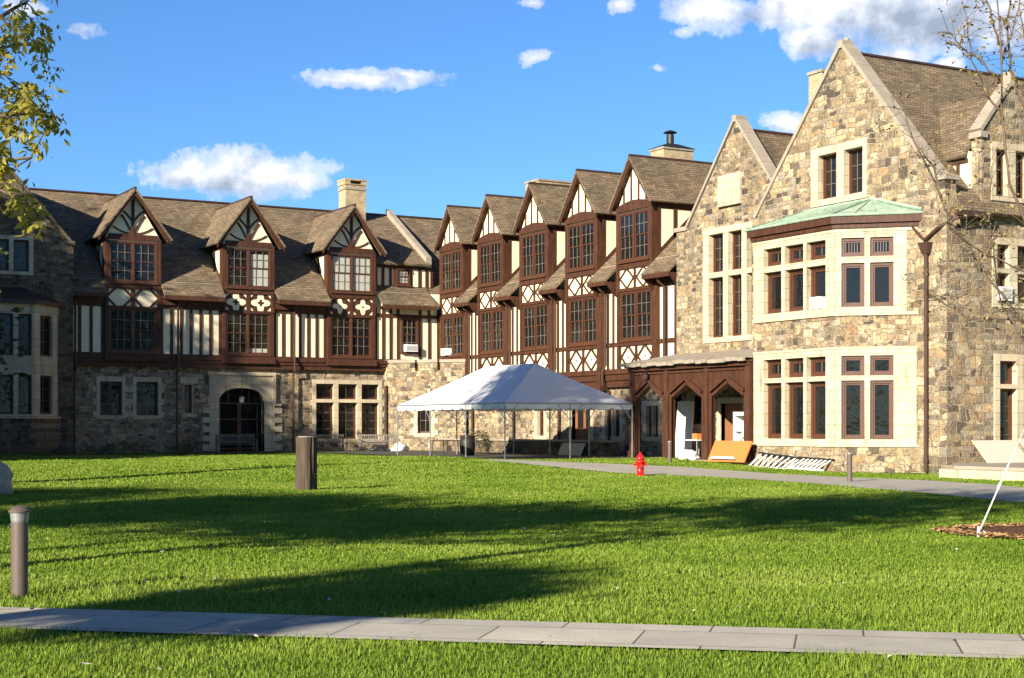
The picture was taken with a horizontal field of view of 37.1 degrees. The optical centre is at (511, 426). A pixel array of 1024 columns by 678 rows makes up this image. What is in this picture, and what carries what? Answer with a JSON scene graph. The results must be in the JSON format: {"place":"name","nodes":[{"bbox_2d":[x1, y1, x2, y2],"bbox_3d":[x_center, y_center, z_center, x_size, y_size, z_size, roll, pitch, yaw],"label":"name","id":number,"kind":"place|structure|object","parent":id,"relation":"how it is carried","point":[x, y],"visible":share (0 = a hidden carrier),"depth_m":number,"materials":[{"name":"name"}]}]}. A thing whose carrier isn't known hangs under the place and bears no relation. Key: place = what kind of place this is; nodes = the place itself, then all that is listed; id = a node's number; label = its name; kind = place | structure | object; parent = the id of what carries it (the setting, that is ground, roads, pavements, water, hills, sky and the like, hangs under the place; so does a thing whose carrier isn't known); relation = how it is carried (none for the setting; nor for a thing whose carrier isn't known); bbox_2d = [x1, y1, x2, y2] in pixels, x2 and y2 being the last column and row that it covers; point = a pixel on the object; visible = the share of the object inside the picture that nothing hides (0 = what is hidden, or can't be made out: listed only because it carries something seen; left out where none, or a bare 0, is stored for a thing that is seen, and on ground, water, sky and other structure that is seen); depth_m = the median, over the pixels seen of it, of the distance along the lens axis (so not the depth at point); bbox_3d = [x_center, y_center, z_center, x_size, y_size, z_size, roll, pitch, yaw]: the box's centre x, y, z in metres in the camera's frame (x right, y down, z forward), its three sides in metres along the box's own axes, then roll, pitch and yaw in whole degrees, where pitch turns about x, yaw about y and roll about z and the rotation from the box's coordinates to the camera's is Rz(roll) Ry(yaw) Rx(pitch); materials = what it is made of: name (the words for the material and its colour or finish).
{"place":"outdoors","nodes":[
{"label":"outdoors","id":0,"kind":"place"},
{"bbox_2d":[200,451,635,458],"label":"terrace ground","id":1,"kind":"structure","parent":0,"point":[490,455],"depth_m":74.80,"materials":[{"name":"concrete"}]},
{"bbox_2d":[215,435,257,452],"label":"park bench","id":2,"kind":"object","parent":1,"relation":"on","point":[244,441],"visible":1,"depth_m":83.11,"materials":[{"name":"brown wood"}]},
{"bbox_2d":[307,434,347,450],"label":"park bench","id":3,"kind":"object","parent":1,"relation":"on","point":[335,437],"visible":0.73,"depth_m":85.58,"materials":[{"name":"brown wood"}]},
{"bbox_2d":[358,434,396,450],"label":"park bench","id":4,"kind":"object","parent":1,"relation":"on","point":[370,435],"visible":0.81,"depth_m":86.78,"materials":[{"name":"brown wood"}]},
{"bbox_2d":[369,444,389,450],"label":"plastic bag","id":5,"kind":"object","parent":1,"relation":"on","point":[381,447],"visible":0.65,"depth_m":84.88,"materials":[{"name":"black plastic"}]},
{"bbox_2d":[390,442,409,450],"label":"plastic bag","id":6,"kind":"object","parent":1,"relation":"on","point":[402,446],"visible":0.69,"depth_m":85.24,"materials":[{"name":"white plastic"}]},
{"bbox_2d":[431,440,461,455],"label":"trestle table","id":7,"kind":"object","parent":1,"relation":"on","point":[447,445],"visible":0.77,"depth_m":70.47,"materials":[{"name":"grey wood"}]},
{"bbox_2d":[460,434,474,455],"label":"trash barrel","id":8,"kind":"object","parent":1,"relation":"on","point":[470,445],"visible":0.84,"depth_m":71.70,"materials":[{"name":"black metal"}]},
{"bbox_2d":[469,430,490,451],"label":"shrub","id":9,"kind":"object","parent":1,"relation":"on","point":[482,441],"visible":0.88,"depth_m":80.71,"materials":[{"name":"green plant"}]},
{"bbox_2d":[395,363,632,458],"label":"party tent","id":10,"kind":"object","parent":1,"relation":"on","point":[505,389],"visible":0.95,"depth_m":67.81,"materials":[{"name":"white fabric"}]},
{"bbox_2d":[557,443,585,454],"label":"plywood sheet","id":11,"kind":"object","parent":1,"relation":"on","point":[577,448],"visible":0.79,"depth_m":73.25,"materials":[{"name":"grey wood"}]},
{"bbox_2d":[0,607,1023,658],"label":"sidewalk","id":12,"kind":"structure","parent":0,"point":[990,645],"depth_m":12.44,"materials":[{"name":"concrete"}]},
{"bbox_2d":[0,450,1023,677],"bbox_3d":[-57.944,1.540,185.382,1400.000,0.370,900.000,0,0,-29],"label":"ground","id":13,"kind":"structure","parent":0,"point":[368,582],"depth_m":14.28,"materials":[{"name":"green plant"}]},
{"bbox_2d":[0,461,12,495],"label":"boulder","id":14,"kind":"object","parent":13,"relation":"on","point":[6,477],"visible":0.81,"depth_m":37.51,"materials":[{"name":"stone"}]},
{"bbox_2d":[0,248,27,402],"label":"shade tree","id":15,"kind":"object","parent":13,"relation":"on","point":[16,309],"visible":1,"depth_m":67.31,"materials":[{"name":"green plant"}]},
{"bbox_2d":[8,505,30,597],"bbox_3d":[-4.878,1.245,15.130,0.216,0.930,0.216,0,0,-29],"label":"bollard","id":16,"kind":"object","parent":13,"relation":"on","point":[19,516],"visible":0.96,"depth_m":15.06,"materials":[{"name":"grey metal"}]},
{"bbox_2d":[0,0,70,241],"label":"young oak","id":17,"kind":"object","parent":13,"relation":"on","point":[25,106],"visible":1,"depth_m":13.99,"materials":[{"name":"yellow plant"}]},
{"bbox_2d":[0,156,75,453],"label":"gabled house","id":18,"kind":"structure","parent":13,"relation":"on","point":[36,279],"depth_m":78.53,"materials":[{"name":"grey stone"}]},
{"bbox_2d":[0,235,33,274],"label":"window","id":19,"kind":"structure","parent":18,"relation":"in","point":[20,255],"depth_m":78.68,"materials":[{"name":"stone"}]},
{"bbox_2d":[37,445,80,455],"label":"shrub","id":20,"kind":"object","parent":13,"relation":"on","point":[57,452],"visible":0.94,"depth_m":72.10,"materials":[{"name":"green plant"}]},
{"bbox_2d":[72,442,121,454],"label":"shrub","id":21,"kind":"object","parent":13,"relation":"on","point":[103,451],"visible":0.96,"depth_m":72.87,"materials":[{"name":"green plant"}]},
{"bbox_2d":[109,439,159,454],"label":"shrub","id":22,"kind":"object","parent":13,"relation":"on","point":[131,447],"visible":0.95,"depth_m":74.34,"materials":[{"name":"green plant"}]},
{"bbox_2d":[159,444,200,454],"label":"shrub","id":23,"kind":"object","parent":13,"relation":"on","point":[186,450],"visible":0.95,"depth_m":76.10,"materials":[{"name":"green plant"}]},
{"bbox_2d":[175,440,206,452],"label":"shrub","id":24,"kind":"object","parent":13,"relation":"on","point":[191,444],"visible":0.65,"depth_m":81.47,"materials":[{"name":"green plant"}]},
{"bbox_2d":[29,178,442,452],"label":"timbered wing","id":25,"kind":"structure","parent":13,"relation":"on","point":[192,319],"depth_m":85.95,"materials":[{"name":"brown stone"}]},
{"bbox_2d":[93,376,128,418],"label":"window","id":26,"kind":"structure","parent":25,"relation":"in","point":[110,401],"depth_m":82.24,"materials":[{"name":"stone"}]},
{"bbox_2d":[108,308,157,353],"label":"window","id":27,"kind":"structure","parent":25,"relation":"in","point":[134,331],"depth_m":82.34,"materials":[{"name":"paint"}]},
{"bbox_2d":[129,377,164,418],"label":"window","id":28,"kind":"structure","parent":25,"relation":"in","point":[146,401],"depth_m":83.19,"materials":[{"name":"stone"}]},
{"bbox_2d":[184,384,192,413],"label":"window","id":29,"kind":"structure","parent":25,"relation":"in","point":[188,388],"depth_m":84.31,"materials":[{"name":"glass"}]},
{"bbox_2d":[239,389,243,402],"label":"lantern","id":30,"kind":"object","parent":25,"relation":"hanging from","point":[241,398],"visible":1,"depth_m":85.42,"materials":[{"name":"white glass"}]},
{"bbox_2d":[202,371,281,450],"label":"doorway","id":31,"kind":"structure","parent":25,"relation":"in","point":[227,416],"depth_m":85.95,"materials":[{"name":"stone"}]},
{"bbox_2d":[225,313,271,356],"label":"window","id":32,"kind":"structure","parent":25,"relation":"in","point":[246,334],"depth_m":85.54,"materials":[{"name":"paint"}]},
{"bbox_2d":[310,379,383,441],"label":"window","id":33,"kind":"structure","parent":25,"relation":"in","point":[350,408],"depth_m":88.99,"materials":[{"name":"stone"}]},
{"bbox_2d":[330,317,372,358],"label":"window","id":34,"kind":"structure","parent":25,"relation":"in","point":[351,338],"depth_m":88.62,"materials":[{"name":"paint"}]},
{"bbox_2d":[400,318,419,353],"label":"window","id":35,"kind":"structure","parent":25,"relation":"in","point":[409,326],"depth_m":90.50,"materials":[{"name":"paint"}]},
{"bbox_2d":[403,344,417,351],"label":"air conditioner","id":36,"kind":"object","parent":25,"relation":"attached to","point":[409,348],"visible":1,"depth_m":90.17,"materials":[{"name":"white paint"}]},
{"bbox_2d":[295,436,317,489],"bbox_3d":[-5.385,0.974,39.983,0.541,1.450,0.549,0,0,39],"label":"stump post","id":37,"kind":"object","parent":13,"relation":"on","point":[306,465],"visible":0.95,"depth_m":39.78,"materials":[{"name":"brown wood"}]},
{"bbox_2d":[385,359,466,450],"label":"stone entry block","id":38,"kind":"structure","parent":13,"relation":"on","point":[405,380],"depth_m":89.16,"materials":[{"name":"stone"}]},
{"bbox_2d":[411,410,437,436],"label":"window","id":39,"kind":"structure","parent":38,"relation":"in","point":[420,420],"depth_m":89.16,"materials":[{"name":"stone"}]},
{"bbox_2d":[10,506,1023,669],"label":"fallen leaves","id":40,"kind":"object","parent":13,"relation":"on","point":[408,595],"visible":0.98,"depth_m":14.02,"materials":[{"name":"brown plant"}]},
{"bbox_2d":[438,438,619,455],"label":"terrace wall","id":41,"kind":"structure","parent":13,"relation":"on","point":[597,447],"depth_m":76.89,"materials":[{"name":"grey stone"}]},
{"bbox_2d":[433,130,712,455],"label":"timbered wing","id":42,"kind":"structure","parent":13,"relation":"on","point":[575,278],"depth_m":78.17,"materials":[{"name":"brown wood"}]},
{"bbox_2d":[441,348,451,355],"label":"air conditioner","id":43,"kind":"object","parent":42,"relation":"attached to","point":[446,351],"visible":1,"depth_m":90.18,"materials":[{"name":"white paint"}]},
{"bbox_2d":[441,315,462,357],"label":"window","id":44,"kind":"structure","parent":42,"relation":"in","point":[452,326],"depth_m":89.86,"materials":[{"name":"paint"}]},
{"bbox_2d":[479,309,502,354],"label":"window","id":45,"kind":"structure","parent":42,"relation":"in","point":[491,322],"depth_m":85.66,"materials":[{"name":"paint"}]},
{"bbox_2d":[521,303,547,350],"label":"window","id":46,"kind":"structure","parent":42,"relation":"in","point":[535,318],"depth_m":81.46,"materials":[{"name":"paint"}]},
{"bbox_2d":[532,410,548,438],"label":"window","id":47,"kind":"structure","parent":42,"relation":"in","point":[540,421],"depth_m":81.76,"materials":[{"name":"stone"}]},
{"bbox_2d":[568,409,593,439],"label":"doorway","id":48,"kind":"structure","parent":42,"relation":"in","point":[581,424],"depth_m":78.17,"materials":[{"name":"wood"}]},
{"bbox_2d":[567,296,596,346],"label":"window","id":49,"kind":"structure","parent":42,"relation":"in","point":[582,312],"depth_m":77.28,"materials":[{"name":"paint"}]},
{"bbox_2d":[600,409,625,440],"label":"window","id":50,"kind":"structure","parent":42,"relation":"in","point":[617,421],"depth_m":75.32,"materials":[{"name":"stone"}]},
{"bbox_2d":[618,288,650,342],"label":"window","id":51,"kind":"structure","parent":42,"relation":"in","point":[635,306],"depth_m":73.11,"materials":[{"name":"paint"}]},
{"bbox_2d":[641,401,661,440],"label":"window","id":52,"kind":"structure","parent":42,"relation":"in","point":[651,420],"depth_m":72.35,"materials":[{"name":"stone"}]},
{"bbox_2d":[633,452,646,475],"bbox_3d":[4.388,1.283,51.961,0.464,0.820,0.422,0,0,-29],"label":"fire hydrant","id":53,"kind":"object","parent":13,"relation":"on","point":[640,463],"visible":0.98,"depth_m":51.89,"materials":[{"name":"red metal"}]},
{"bbox_2d":[668,441,671,462],"bbox_3d":[6.321,1.021,61.238,0.163,0.915,0.163,0,0,-29],"label":"bollard","id":54,"kind":"object","parent":13,"relation":"on","point":[669,451],"visible":0.86,"depth_m":61.17,"materials":[{"name":"brown metal"}]},
{"bbox_2d":[679,450,692,458],"bbox_3d":[7.471,1.250,64.561,0.581,0.571,0.750,0,0,43],"label":"rubbish sack","id":55,"kind":"object","parent":13,"relation":"on","point":[683,455],"visible":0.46,"depth_m":64.40,"materials":[{"name":"white plastic"}]},
{"bbox_2d":[620,349,754,464],"bbox_3d":[8.319,-0.810,65.155,3.114,5.000,8.812,0,0,-29],"label":"timber porch","id":56,"kind":"object","parent":13,"relation":"on","point":[707,377],"visible":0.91,"depth_m":64.23,"materials":[{"name":"wood"}]},
{"bbox_2d":[643,371,649,379],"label":"lantern","id":57,"kind":"object","parent":56,"relation":"attached to","point":[645,375],"visible":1,"depth_m":66.83,"materials":[{"name":"black metal"}]},
{"bbox_2d":[675,401,693,456],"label":"cream panel","id":58,"kind":"object","parent":56,"relation":"on","point":[684,421],"visible":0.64,"depth_m":67.96,"materials":[{"name":"white paint"}]},
{"bbox_2d":[683,439,700,452],"bbox_3d":[7.890,0.965,64.855,0.900,0.830,1.050,0,0,-29],"label":"folding table","id":59,"kind":"object","parent":56,"relation":"on","point":[692,440],"visible":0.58,"depth_m":64.93,"materials":[{"name":"white paint"}]},
{"bbox_2d":[692,433,700,439],"bbox_3d":[7.925,0.419,64.588,0.500,0.258,0.350,0,0,-29],"label":"cardboard box","id":60,"kind":"object","parent":59,"relation":"on","point":[696,436],"visible":0.57,"depth_m":64.41,"materials":[{"name":"orange cardboard"}]},
{"bbox_2d":[733,412,743,440],"bbox_3d":[9.657,0.385,62.630,0.600,1.990,1.140,0,0,-29],"label":"shelf unit","id":61,"kind":"object","parent":56,"relation":"on","point":[738,423],"visible":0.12,"depth_m":62.97,"materials":[{"name":"white paint"}]},
{"bbox_2d":[736,430,743,440],"bbox_3d":[9.141,0.695,62.375,1.359,1.350,0.208,0,0,27],"label":"pale plank","id":62,"kind":"object","parent":56,"relation":"on","point":[740,437],"depth_m":62.25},
{"bbox_2d":[685,450,700,459],"bbox_3d":[7.578,1.268,63.818,0.780,0.556,0.500,0,0,-29],"label":"rubbish sack","id":63,"kind":"object","parent":13,"relation":"on","point":[692,455],"visible":0.8,"depth_m":63.63,"materials":[{"name":"white plastic"}]},
{"bbox_2d":[707,441,752,461],"bbox_3d":[8.688,0.990,61.231,0.460,0.840,2.550,0,0,-29],"label":"orange board","id":64,"kind":"object","parent":13,"relation":"on","point":[729,451],"visible":1,"depth_m":61.15,"materials":[{"name":"orange wood"}]},
{"bbox_2d":[674,115,792,456],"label":"gabled house","id":65,"kind":"structure","parent":13,"relation":"on","point":[714,278],"depth_m":66.65,"materials":[{"name":"stone"}]},
{"bbox_2d":[687,391,700,428],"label":"window","id":66,"kind":"structure","parent":65,"relation":"in","point":[691,395],"depth_m":68.73,"materials":[{"name":"wood"}]},
{"bbox_2d":[703,221,751,343],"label":"window","id":67,"kind":"structure","parent":65,"relation":"in","point":[727,250],"depth_m":66.39,"materials":[{"name":"stone"}]},
{"bbox_2d":[717,397,743,440],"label":"doorway","id":68,"kind":"structure","parent":65,"relation":"in","point":[735,404],"depth_m":66.62,"materials":[{"name":"wood"}]},
{"bbox_2d":[748,452,799,468],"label":"stacked folding chairs","id":69,"kind":"object","parent":13,"relation":"on","point":[765,461],"visible":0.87,"depth_m":59.15,"materials":[{"name":"white metal"}]},
{"bbox_2d":[786,456,834,470],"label":"folding chairs","id":70,"kind":"object","parent":13,"relation":"on","point":[812,459],"visible":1,"depth_m":57.40,"materials":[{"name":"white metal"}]},
{"bbox_2d":[847,452,851,481],"bbox_3d":[10.209,1.239,46.194,0.163,0.935,0.163,0,0,-29],"label":"bollard","id":71,"kind":"object","parent":13,"relation":"on","point":[849,466],"visible":0.85,"depth_m":46.13,"materials":[{"name":"brown metal"}]},
{"bbox_2d":[744,37,1023,473],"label":"gabled house","id":72,"kind":"structure","parent":13,"relation":"on","point":[869,369],"depth_m":56.58,"materials":[{"name":"stone"}]},
{"bbox_2d":[809,296,825,308],"bbox_3d":[11.575,-4.670,57.686,0.420,0.440,0.620,0,0,-29],"label":"air conditioner","id":73,"kind":"object","parent":72,"relation":"attached to","point":[818,302],"visible":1,"depth_m":57.45,"materials":[{"name":"white paint"}]},
{"bbox_2d":[811,137,866,207],"bbox_3d":[12.873,-9.880,59.655,0.392,2.300,3.200,0,0,-29],"label":"window","id":74,"kind":"structure","parent":72,"relation":"in","point":[838,171],"depth_m":59.48,"materials":[{"name":"stone"}]},
{"bbox_2d":[997,287,1011,301],"bbox_3d":[17.991,-4.860,56.004,0.580,0.500,0.420,0,0,-29],"label":"air conditioner","id":75,"kind":"object","parent":72,"relation":"attached to","point":[1007,293],"visible":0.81,"depth_m":55.85,"materials":[{"name":"white paint"}]},
{"bbox_2d":[991,141,1023,202],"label":"window","id":76,"kind":"structure","parent":72,"relation":"in","point":[1000,176],"depth_m":56.22,"materials":[{"name":"stone"}]},
{"bbox_2d":[992,237,1023,308],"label":"window","id":77,"kind":"structure","parent":72,"relation":"in","point":[1006,274],"depth_m":56.22,"materials":[{"name":"stone"}]},
{"bbox_2d":[994,354,1023,452],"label":"window","id":78,"kind":"structure","parent":72,"relation":"in","point":[1009,397],"depth_m":56.37,"materials":[{"name":"stone"}]},
{"bbox_2d":[931,521,1023,538],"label":"mulch bed","id":79,"kind":"object","parent":13,"relation":"on","point":[1013,530],"visible":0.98,"depth_m":23.93,"materials":[{"name":"brown wood"}]},
{"bbox_2d":[873,0,1023,383],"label":"young tree","id":80,"kind":"object","parent":79,"relation":"on","point":[1001,51],"visible":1,"depth_m":23.93,"materials":[{"name":"brown plant"}]},
{"bbox_2d":[977,430,1023,536],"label":"guy strap","id":81,"kind":"object","parent":80,"relation":"attached to","point":[998,488],"visible":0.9,"depth_m":23.35,"materials":[{"name":"white fabric"}]},
{"bbox_2d":[939,462,1023,480],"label":"stone platform","id":82,"kind":"structure","parent":13,"relation":"on","point":[983,470],"depth_m":49.01,"materials":[{"name":"stone"}]},
{"bbox_2d":[971,440,1023,462],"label":"beige board","id":83,"kind":"object","parent":82,"relation":"on","point":[996,451],"visible":0.92,"depth_m":54.86,"materials":[{"name":"beige wood"}]},
{"bbox_2d":[0,0,1023,217],"label":"sky","id":84,"kind":"structure","parent":0,"point":[434,104],"materials":[{"name":"blue"}]},
{"bbox_2d":[488,459,1023,501],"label":"path","id":85,"kind":"structure","parent":0,"point":[1004,493],"depth_m":47.09,"materials":[{"name":"concrete"}]}
]}

